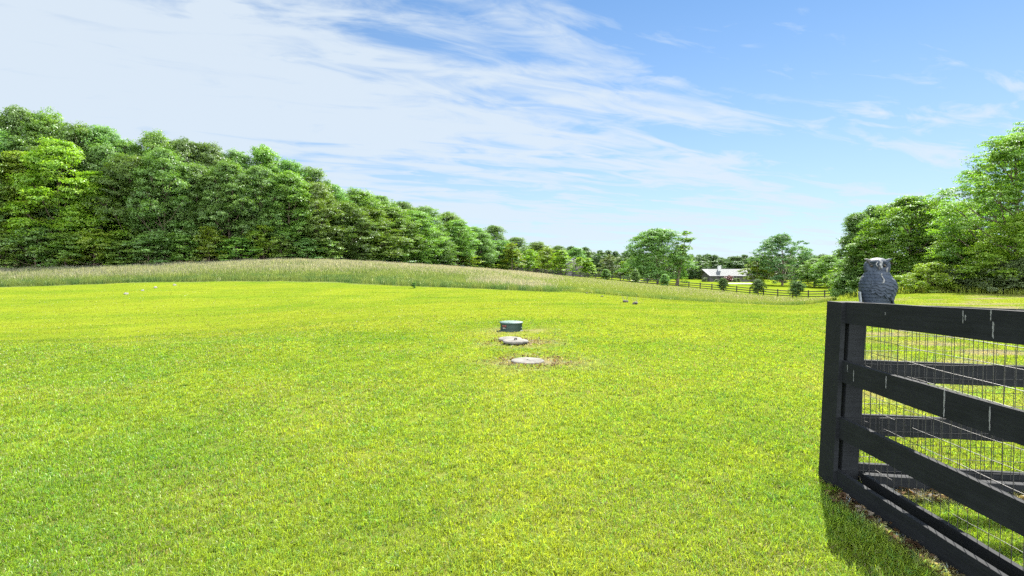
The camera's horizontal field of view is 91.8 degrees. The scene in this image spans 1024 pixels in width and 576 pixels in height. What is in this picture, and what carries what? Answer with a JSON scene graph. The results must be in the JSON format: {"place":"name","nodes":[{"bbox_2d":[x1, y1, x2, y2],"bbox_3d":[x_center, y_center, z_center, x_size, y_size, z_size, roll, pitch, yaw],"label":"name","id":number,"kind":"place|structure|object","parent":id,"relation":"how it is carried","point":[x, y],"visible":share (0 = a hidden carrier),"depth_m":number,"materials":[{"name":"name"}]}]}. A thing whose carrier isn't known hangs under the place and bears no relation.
{"place":"outdoors","nodes":[
{"label":"outdoors","id":0,"kind":"place"},
{"bbox_2d":[0,257,1023,575],"bbox_3d":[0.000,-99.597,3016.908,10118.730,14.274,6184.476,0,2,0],"label":"ground","id":1,"kind":"structure","parent":0,"point":[136,297],"depth_m":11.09,"materials":[{"name":"green plant"}]},
{"bbox_2d":[0,128,16,266],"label":"broadleaf tree","id":2,"kind":"object","parent":1,"relation":"on","point":[2,134],"visible":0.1,"depth_m":77.62,"materials":[{"name":"green plant"}]},
{"bbox_2d":[0,153,27,268],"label":"broadleaf tree","id":3,"kind":"object","parent":1,"relation":"on","point":[2,203],"visible":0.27,"depth_m":73.65,"materials":[{"name":"green plant"}]},
{"bbox_2d":[0,234,32,268],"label":"bush","id":4,"kind":"object","parent":1,"relation":"on","point":[5,249],"visible":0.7,"depth_m":71.47,"materials":[{"name":"green plant"}]},
{"bbox_2d":[0,104,41,265],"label":"broadleaf tree","id":5,"kind":"object","parent":1,"relation":"on","point":[14,117],"visible":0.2,"depth_m":80.41,"materials":[{"name":"green plant"}]},
{"bbox_2d":[0,132,53,266],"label":"broadleaf tree","id":6,"kind":"object","parent":1,"relation":"on","point":[21,145],"visible":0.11,"depth_m":77.78,"materials":[{"name":"green plant"}]},
{"bbox_2d":[0,150,59,267],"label":"broadleaf tree","id":7,"kind":"object","parent":1,"relation":"on","point":[16,166],"visible":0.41,"depth_m":74.91,"materials":[{"name":"green plant"}]},
{"bbox_2d":[0,225,68,267],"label":"bush","id":8,"kind":"object","parent":1,"relation":"on","point":[21,241],"visible":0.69,"depth_m":71.98,"materials":[{"name":"green plant"}]},
{"bbox_2d":[12,106,75,264],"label":"broadleaf tree","id":9,"kind":"object","parent":1,"relation":"on","point":[44,124],"visible":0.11,"depth_m":81.42,"materials":[{"name":"green plant"}]},
{"bbox_2d":[17,150,84,263],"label":"broadleaf tree","id":10,"kind":"object","parent":1,"relation":"on","point":[50,183],"visible":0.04,"depth_m":77.53,"materials":[{"name":"green plant"}]},
{"bbox_2d":[25,232,91,266],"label":"bush","id":11,"kind":"object","parent":1,"relation":"on","point":[62,237],"visible":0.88,"depth_m":72.94,"materials":[{"name":"green plant"}]},
{"bbox_2d":[0,137,117,265],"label":"broadleaf tree","id":12,"kind":"object","parent":1,"relation":"on","point":[50,153],"visible":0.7,"depth_m":74.58,"materials":[{"name":"green plant"}]},
{"bbox_2d":[37,120,101,264],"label":"broadleaf tree","id":13,"kind":"object","parent":1,"relation":"on","point":[70,136],"visible":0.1,"depth_m":82.48,"materials":[{"name":"green plant"}]},
{"bbox_2d":[41,152,121,265],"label":"broadleaf tree","id":14,"kind":"object","parent":1,"relation":"on","point":[86,161],"visible":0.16,"depth_m":79.73,"materials":[{"name":"green plant"}]},
{"bbox_2d":[58,228,122,265],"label":"bush","id":15,"kind":"object","parent":1,"relation":"on","point":[102,241],"visible":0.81,"depth_m":74.58,"materials":[{"name":"green plant"}]},
{"bbox_2d":[42,170,149,265],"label":"broadleaf tree","id":16,"kind":"object","parent":1,"relation":"on","point":[80,206],"visible":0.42,"depth_m":77.35,"materials":[{"name":"green plant"}]},
{"bbox_2d":[69,142,127,264],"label":"broadleaf tree","id":17,"kind":"object","parent":1,"relation":"on","point":[103,150],"visible":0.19,"depth_m":81.54,"materials":[{"name":"green plant"}]},
{"bbox_2d":[73,124,126,263],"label":"broadleaf tree","id":18,"kind":"object","parent":1,"relation":"on","point":[106,136],"visible":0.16,"depth_m":83.93,"materials":[{"name":"green plant"}]},
{"bbox_2d":[87,240,147,266],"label":"bush","id":19,"kind":"object","parent":1,"relation":"on","point":[111,254],"visible":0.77,"depth_m":75.64,"materials":[{"name":"green plant"}]},
{"bbox_2d":[86,152,153,263],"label":"broadleaf tree","id":20,"kind":"object","parent":1,"relation":"on","point":[124,205],"visible":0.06,"depth_m":81.40,"materials":[{"name":"green plant"}]},
{"bbox_2d":[103,138,144,261],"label":"broadleaf tree","id":21,"kind":"object","parent":1,"relation":"on","point":[129,147],"visible":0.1,"depth_m":85.83,"materials":[{"name":"green plant"}]},
{"bbox_2d":[76,153,172,264],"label":"broadleaf tree","id":22,"kind":"object","parent":1,"relation":"on","point":[123,166],"visible":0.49,"depth_m":78.89,"materials":[{"name":"green plant"}]},
{"bbox_2d":[115,233,175,264],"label":"bush","id":23,"kind":"object","parent":1,"relation":"on","point":[143,238],"visible":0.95,"depth_m":76.98,"materials":[{"name":"green plant"}]},
{"bbox_2d":[122,152,185,262],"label":"broadleaf tree","id":24,"kind":"object","parent":1,"relation":"on","point":[156,226],"visible":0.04,"depth_m":82.86,"materials":[{"name":"green plant"}]},
{"bbox_2d":[128,128,181,262],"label":"broadleaf tree","id":25,"kind":"object","parent":1,"relation":"on","point":[151,140],"visible":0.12,"depth_m":86.85,"materials":[{"name":"green plant"}]},
{"bbox_2d":[117,147,208,262],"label":"broadleaf tree","id":26,"kind":"object","parent":1,"relation":"on","point":[161,162],"visible":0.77,"depth_m":80.47,"materials":[{"name":"green plant"}]},
{"bbox_2d":[137,159,196,262],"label":"broadleaf tree","id":27,"kind":"object","parent":1,"relation":"on","point":[171,220],"visible":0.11,"depth_m":83.28,"materials":[{"name":"green plant"}]},
{"bbox_2d":[158,232,203,262],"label":"bush","id":28,"kind":"object","parent":1,"relation":"on","point":[179,239],"visible":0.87,"depth_m":80.44,"materials":[{"name":"green plant"}]},
{"bbox_2d":[166,136,210,261],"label":"broadleaf tree","id":29,"kind":"object","parent":1,"relation":"on","point":[185,146],"visible":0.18,"depth_m":89.78,"materials":[{"name":"green plant"}]},
{"bbox_2d":[161,163,229,261],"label":"broadleaf tree","id":30,"kind":"object","parent":1,"relation":"on","point":[198,174],"visible":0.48,"depth_m":84.11,"materials":[{"name":"green plant"}]},
{"bbox_2d":[182,141,230,260],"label":"broadleaf tree","id":31,"kind":"object","parent":1,"relation":"on","point":[211,154],"visible":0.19,"depth_m":91.53,"materials":[{"name":"green plant"}]},
{"bbox_2d":[185,226,230,261],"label":"bush","id":32,"kind":"object","parent":1,"relation":"on","point":[211,239],"visible":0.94,"depth_m":82.14,"materials":[{"name":"green plant"}]},
{"bbox_2d":[191,165,253,260],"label":"broadleaf tree","id":33,"kind":"object","parent":1,"relation":"on","point":[216,215],"visible":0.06,"depth_m":87.97,"materials":[{"name":"green plant"}]},
{"bbox_2d":[193,159,262,259],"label":"broadleaf tree","id":34,"kind":"object","parent":1,"relation":"on","point":[225,168],"visible":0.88,"depth_m":85.68,"materials":[{"name":"green plant"}]},
{"bbox_2d":[212,237,263,260],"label":"bush","id":35,"kind":"object","parent":1,"relation":"on","point":[235,242],"visible":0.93,"depth_m":84.25,"materials":[{"name":"green plant"}]},
{"bbox_2d":[218,149,257,259],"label":"broadleaf tree","id":36,"kind":"object","parent":1,"relation":"on","point":[238,157],"visible":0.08,"depth_m":94.62,"materials":[{"name":"green plant"}]},
{"bbox_2d":[228,165,293,259],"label":"broadleaf tree","id":37,"kind":"object","parent":1,"relation":"on","point":[259,175],"visible":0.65,"depth_m":89.47,"materials":[{"name":"green plant"}]},
{"bbox_2d":[242,221,285,258],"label":"bush","id":38,"kind":"object","parent":1,"relation":"on","point":[261,242],"visible":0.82,"depth_m":87.58,"materials":[{"name":"green plant"}]},
{"bbox_2d":[242,144,287,259],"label":"broadleaf tree","id":39,"kind":"object","parent":1,"relation":"on","point":[263,154],"visible":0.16,"depth_m":97.68,"materials":[{"name":"green plant"}]},
{"bbox_2d":[265,232,301,258],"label":"bush","id":40,"kind":"object","parent":1,"relation":"on","point":[281,249],"visible":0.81,"depth_m":89.01,"materials":[{"name":"green plant"}]},
{"bbox_2d":[254,170,322,258],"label":"broadleaf tree","id":41,"kind":"object","parent":1,"relation":"on","point":[290,189],"visible":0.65,"depth_m":92.13,"materials":[{"name":"green plant"}]},
{"bbox_2d":[270,159,318,256],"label":"broadleaf tree","id":42,"kind":"object","parent":1,"relation":"on","point":[294,166],"visible":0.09,"depth_m":100.34,"materials":[{"name":"green plant"}]},
{"bbox_2d":[287,237,323,259],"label":"bush","id":43,"kind":"object","parent":1,"relation":"on","point":[303,240],"visible":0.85,"depth_m":92.00,"materials":[{"name":"green plant"}]},
{"bbox_2d":[285,180,350,258],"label":"broadleaf tree","id":44,"kind":"object","parent":1,"relation":"on","point":[320,199],"visible":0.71,"depth_m":95.74,"materials":[{"name":"green plant"}]},
{"bbox_2d":[295,166,346,258],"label":"broadleaf tree","id":45,"kind":"object","parent":1,"relation":"on","point":[315,174],"visible":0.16,"depth_m":102.92,"materials":[{"name":"green plant"}]},
{"bbox_2d":[312,239,346,259],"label":"bush","id":46,"kind":"object","parent":1,"relation":"on","point":[328,242],"visible":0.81,"depth_m":94.93,"materials":[{"name":"green plant"}]},
{"bbox_2d":[326,184,357,239],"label":"broadleaf tree","id":47,"kind":"object","parent":1,"relation":"on","point":[337,190],"visible":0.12,"depth_m":108.13,"materials":[{"name":"green plant"}]},
{"bbox_2d":[302,200,386,259],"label":"broadleaf tree","id":48,"kind":"object","parent":1,"relation":"on","point":[348,210],"visible":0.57,"depth_m":102.39,"materials":[{"name":"green plant"}]},
{"bbox_2d":[336,243,370,260],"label":"bush","id":49,"kind":"object","parent":1,"relation":"on","point":[358,255],"visible":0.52,"depth_m":102.61,"materials":[{"name":"green plant"}]},
{"bbox_2d":[342,186,395,258],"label":"broadleaf tree","id":50,"kind":"object","parent":1,"relation":"on","point":[359,198],"visible":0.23,"depth_m":114.95,"materials":[{"name":"green plant"}]},
{"bbox_2d":[344,206,409,260],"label":"broadleaf tree","id":51,"kind":"object","parent":1,"relation":"on","point":[374,212],"visible":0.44,"depth_m":110.55,"materials":[{"name":"green plant"}]},
{"bbox_2d":[368,195,412,244],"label":"broadleaf tree","id":52,"kind":"object","parent":1,"relation":"on","point":[385,201],"visible":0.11,"depth_m":123.12,"materials":[{"name":"green plant"}]},
{"bbox_2d":[371,207,426,261],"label":"broadleaf tree","id":53,"kind":"object","parent":1,"relation":"on","point":[402,221],"visible":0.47,"depth_m":120.45,"materials":[{"name":"green plant"}]},
{"bbox_2d":[390,201,428,262],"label":"broadleaf tree","id":54,"kind":"object","parent":1,"relation":"on","point":[404,205],"visible":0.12,"depth_m":134.25,"materials":[{"name":"green plant"}]},
{"bbox_2d":[0,257,836,304],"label":"meadow grass","id":55,"kind":"structure","parent":1,"relation":"on","point":[424,275],"depth_m":64.94,"materials":[{"name":"plant"}]},
{"bbox_2d":[394,210,448,263],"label":"broadleaf tree","id":56,"kind":"object","parent":1,"relation":"on","point":[420,216],"visible":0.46,"depth_m":129.48,"materials":[{"name":"green plant"}]},
{"bbox_2d":[414,206,456,262],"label":"broadleaf tree","id":57,"kind":"object","parent":1,"relation":"on","point":[427,209],"visible":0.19,"depth_m":146.89,"materials":[{"name":"green plant"}]},
{"bbox_2d":[421,231,459,264],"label":"broadleaf tree","id":58,"kind":"object","parent":1,"relation":"on","point":[448,244],"visible":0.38,"depth_m":138.72,"materials":[{"name":"green plant"}]},
{"bbox_2d":[435,211,474,261],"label":"broadleaf tree","id":59,"kind":"object","parent":1,"relation":"on","point":[449,216],"visible":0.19,"depth_m":159.30,"materials":[{"name":"green plant"}]},
{"bbox_2d":[442,219,482,266],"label":"broadleaf tree","id":60,"kind":"object","parent":1,"relation":"on","point":[458,225],"visible":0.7,"depth_m":152.77,"materials":[{"name":"green plant"}]},
{"bbox_2d":[464,232,501,267],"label":"broadleaf tree","id":61,"kind":"object","parent":1,"relation":"on","point":[485,248],"visible":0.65,"depth_m":166.64,"materials":[{"name":"green plant"}]},
{"bbox_2d":[483,224,511,258],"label":"broadleaf tree","id":62,"kind":"object","parent":1,"relation":"on","point":[494,230],"visible":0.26,"depth_m":194.06,"materials":[{"name":"green plant"}]},
{"bbox_2d":[485,240,522,269],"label":"broadleaf tree","id":63,"kind":"object","parent":1,"relation":"on","point":[503,243],"visible":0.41,"depth_m":182.28,"materials":[{"name":"green plant"}]},
{"bbox_2d":[495,242,526,270],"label":"young tree","id":64,"kind":"object","parent":1,"relation":"on","point":[512,254],"visible":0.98,"depth_m":170.79,"materials":[{"name":"green plant"}]},
{"bbox_2d":[499,320,522,331],"bbox_3d":[-0.019,1.042,13.591,0.647,0.269,0.648,0,2,0],"label":"septic riser","id":65,"kind":"object","parent":1,"relation":"on","point":[510,326],"visible":0.99,"depth_m":13.34,"materials":[{"name":"green plastic"}]},
{"bbox_2d":[508,237,536,270],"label":"broadleaf tree","id":66,"kind":"object","parent":1,"relation":"on","point":[520,246],"visible":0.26,"depth_m":214.77,"materials":[{"name":"green plant"}]},
{"bbox_2d":[511,357,543,364],"bbox_3d":[0.281,1.307,8.898,0.597,0.068,0.595,-1,2,-25],"label":"concrete cover","id":67,"kind":"object","parent":1,"relation":"on","point":[529,360],"visible":0.88,"depth_m":8.81,"materials":[{"name":"concrete"}]},
{"bbox_2d":[518,249,539,271],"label":"young tree","id":68,"kind":"object","parent":1,"relation":"on","point":[526,257],"visible":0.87,"depth_m":177.23,"materials":[{"name":"green plant"}]},
{"bbox_2d":[524,241,554,273],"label":"broadleaf tree","id":69,"kind":"object","parent":1,"relation":"on","point":[538,246],"visible":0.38,"depth_m":237.57,"materials":[{"name":"green plant"}]},
{"bbox_2d":[535,247,558,272],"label":"young tree","id":70,"kind":"object","parent":1,"relation":"on","point":[542,253],"visible":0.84,"depth_m":170.74,"materials":[{"name":"green plant"}]},
{"bbox_2d":[545,250,574,274],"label":"young tree","id":71,"kind":"object","parent":1,"relation":"on","point":[562,259],"visible":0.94,"depth_m":164.47,"materials":[{"name":"green plant"}]},
{"bbox_2d":[596,254,620,276],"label":"young tree","id":72,"kind":"object","parent":1,"relation":"on","point":[610,265],"visible":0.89,"depth_m":149.28,"materials":[{"name":"green plant"}]},
{"bbox_2d":[617,228,698,283],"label":"shade tree","id":73,"kind":"object","parent":1,"relation":"on","point":[651,239],"visible":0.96,"depth_m":136.64,"materials":[{"name":"green plant"}]},
{"bbox_2d":[516,268,829,296],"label":"rail fence","id":74,"kind":"object","parent":1,"relation":"on","point":[688,284],"visible":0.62,"depth_m":106.62,"materials":[{"name":"black wood"}]},
{"bbox_2d":[663,231,695,284],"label":"thin tree","id":75,"kind":"object","parent":1,"relation":"on","point":[687,240],"visible":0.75,"depth_m":137.45,"materials":[{"name":"green plant"}]},
{"bbox_2d":[514,245,918,279],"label":"wood","id":76,"kind":"object","parent":1,"relation":"on","point":[708,261],"visible":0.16,"depth_m":295.38,"materials":[{"name":"green plant"}]},
{"bbox_2d":[700,266,754,281],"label":"ranch house","id":77,"kind":"structure","parent":1,"relation":"on","point":[713,275],"depth_m":215.98,"materials":[{"name":"white"}]},
{"bbox_2d":[449,335,1023,575],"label":"dead leaves","id":78,"kind":"object","parent":1,"relation":"on","point":[867,513],"visible":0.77,"depth_m":3.43,"materials":[{"name":"brown plant"}]},
{"bbox_2d":[738,261,776,281],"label":"young tree","id":79,"kind":"object","parent":1,"relation":"on","point":[756,268],"visible":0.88,"depth_m":169.12,"materials":[{"name":"green plant"}]},
{"bbox_2d":[750,279,768,294],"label":"ornamental shrub","id":80,"kind":"object","parent":1,"relation":"on","point":[758,284],"visible":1,"depth_m":94.42,"materials":[{"name":"green plant"}]},
{"bbox_2d":[747,232,816,284],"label":"shade tree","id":81,"kind":"object","parent":1,"relation":"on","point":[778,241],"visible":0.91,"depth_m":163.53,"materials":[{"name":"green plant"}]},
{"bbox_2d":[785,280,806,296],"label":"ornamental shrub","id":82,"kind":"object","parent":1,"relation":"on","point":[795,285],"visible":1,"depth_m":89.08,"materials":[{"name":"green plant"}]},
{"bbox_2d":[793,258,825,286],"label":"young tree","id":83,"kind":"object","parent":1,"relation":"on","point":[805,276],"visible":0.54,"depth_m":149.77,"materials":[{"name":"green plant"}]},
{"bbox_2d":[808,254,843,287],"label":"young tree","id":84,"kind":"object","parent":1,"relation":"on","point":[827,263],"visible":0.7,"depth_m":141.68,"materials":[{"name":"green plant"}]},
{"bbox_2d":[826,274,858,297],"bbox_3d":[33.809,0.059,50.110,3.871,3.028,3.306,-1,2,-16],"label":"shrub","id":85,"kind":"object","parent":1,"relation":"on","point":[838,283],"visible":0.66,"depth_m":49.84,"materials":[{"name":"green plant"}]},
{"bbox_2d":[827,212,875,296],"bbox_3d":[35.952,-3.298,51.731,5.574,9.262,6.296,1,2,27],"label":"broadleaf tree","id":86,"kind":"object","parent":1,"relation":"on","point":[852,221],"visible":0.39,"depth_m":51.72,"materials":[{"name":"green plant"}]},
{"bbox_2d":[840,205,895,278],"bbox_3d":[38.551,-3.913,53.114,5.807,9.887,6.559,-1,2,-26],"label":"broadleaf tree","id":87,"kind":"object","parent":1,"relation":"on","point":[870,210],"visible":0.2,"depth_m":52.29,"materials":[{"name":"green plant"}]},
{"bbox_2d":[843,195,975,281],"bbox_3d":[37.220,-3.995,45.656,9.546,9.118,9.398,0,2,1],"label":"broadleaf tree","id":88,"kind":"object","parent":1,"relation":"on","point":[906,208],"visible":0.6,"depth_m":45.01,"materials":[{"name":"green plant"}]},
{"bbox_2d":[892,272,938,292],"bbox_3d":[31.542,-0.326,38.531,3.242,1.832,3.278,-1,2,-19],"label":"shrub","id":89,"kind":"object","parent":1,"relation":"on","point":[918,276],"visible":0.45,"depth_m":38.52,"materials":[{"name":"green plant"}]},
{"bbox_2d":[818,301,1023,575],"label":"board fence","id":90,"kind":"object","parent":1,"relation":"on","point":[849,430],"visible":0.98,"depth_m":3.16,"materials":[{"name":"black wood"}]},
{"bbox_2d":[858,258,897,303],"bbox_3d":[2.735,-0.039,3.721,0.238,0.376,0.277,1,2,22],"label":"owl decoy","id":91,"kind":"object","parent":90,"relation":"on","point":[877,283],"visible":0.99,"depth_m":3.65,"materials":[{"name":"plastic"}]},
{"bbox_2d":[839,282,1023,299],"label":"tall weeds","id":92,"kind":"object","parent":1,"relation":"on","point":[942,290],"visible":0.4,"depth_m":35.88,"materials":[{"name":"green plant"}]},
{"bbox_2d":[898,262,966,292],"bbox_3d":[31.560,-0.639,37.146,3.934,2.688,3.890,-1,2,-32],"label":"shrub","id":93,"kind":"object","parent":1,"relation":"on","point":[931,267],"visible":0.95,"depth_m":36.92,"materials":[{"name":"green plant"}]},
{"bbox_2d":[899,200,989,271],"bbox_3d":[40.882,-4.080,47.628,7.868,8.772,7.992,1,2,20],"label":"broadleaf tree","id":94,"kind":"object","parent":1,"relation":"on","point":[926,245],"visible":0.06,"depth_m":46.48,"materials":[{"name":"green plant"}]},
{"bbox_2d":[926,267,974,291],"bbox_3d":[33.045,-0.488,37.007,3.522,2.127,3.530,1,2,27],"label":"shrub","id":95,"kind":"object","parent":1,"relation":"on","point":[957,281],"visible":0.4,"depth_m":36.45,"materials":[{"name":"green plant"}]},
{"bbox_2d":[921,229,999,274],"bbox_3d":[36.349,-2.179,40.004,6.377,5.164,6.289,0,2,-6],"label":"broadleaf tree","id":96,"kind":"object","parent":1,"relation":"on","point":[967,241],"visible":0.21,"depth_m":39.30,"materials":[{"name":"green plant"}]},
{"bbox_2d":[921,131,1023,269],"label":"broadleaf tree","id":97,"kind":"object","parent":1,"relation":"on","point":[1001,155],"visible":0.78,"depth_m":36.87,"materials":[{"name":"green plant"}]},
{"bbox_2d":[925,201,1019,253],"bbox_3d":[48.177,-4.649,51.922,9.887,9.077,9.572,-2,2,-40],"label":"broadleaf tree","id":98,"kind":"object","parent":1,"relation":"on","point":[985,216],"visible":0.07,"depth_m":50.43,"materials":[{"name":"green plant"}]},
{"bbox_2d":[952,261,995,289],"bbox_3d":[34.102,-0.666,35.874,3.750,2.604,3.742,0,2,-6],"label":"shrub","id":99,"kind":"object","parent":1,"relation":"on","point":[964,279],"visible":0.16,"depth_m":35.76,"materials":[{"name":"green plant"}]},
{"bbox_2d":[950,212,1023,291],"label":"broadleaf tree","id":100,"kind":"object","parent":1,"relation":"on","point":[1017,234],"visible":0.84,"depth_m":33.72,"materials":[{"name":"green plant"}]},
{"bbox_2d":[967,261,1023,292],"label":"shrub","id":101,"kind":"object","parent":1,"relation":"on","point":[984,285],"visible":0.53,"depth_m":33.03,"materials":[{"name":"green plant"}]},
{"bbox_2d":[979,121,1023,254],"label":"broadleaf tree","id":102,"kind":"object","parent":1,"relation":"on","point":[1013,130],"visible":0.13,"depth_m":41.24,"materials":[{"name":"green plant"}]},
{"bbox_2d":[990,256,1023,292],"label":"shrub","id":103,"kind":"object","parent":1,"relation":"on","point":[1019,263],"visible":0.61,"depth_m":31.95,"materials":[{"name":"green plant"}]},
{"bbox_2d":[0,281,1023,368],"bbox_3d":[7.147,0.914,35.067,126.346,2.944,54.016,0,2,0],"label":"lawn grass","id":104,"kind":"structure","parent":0,"point":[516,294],"depth_m":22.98,"materials":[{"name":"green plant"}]},
{"bbox_2d":[0,0,1023,266],"label":"sky","id":105,"kind":"structure","parent":0,"point":[735,125],"materials":[{"name":"blue"}]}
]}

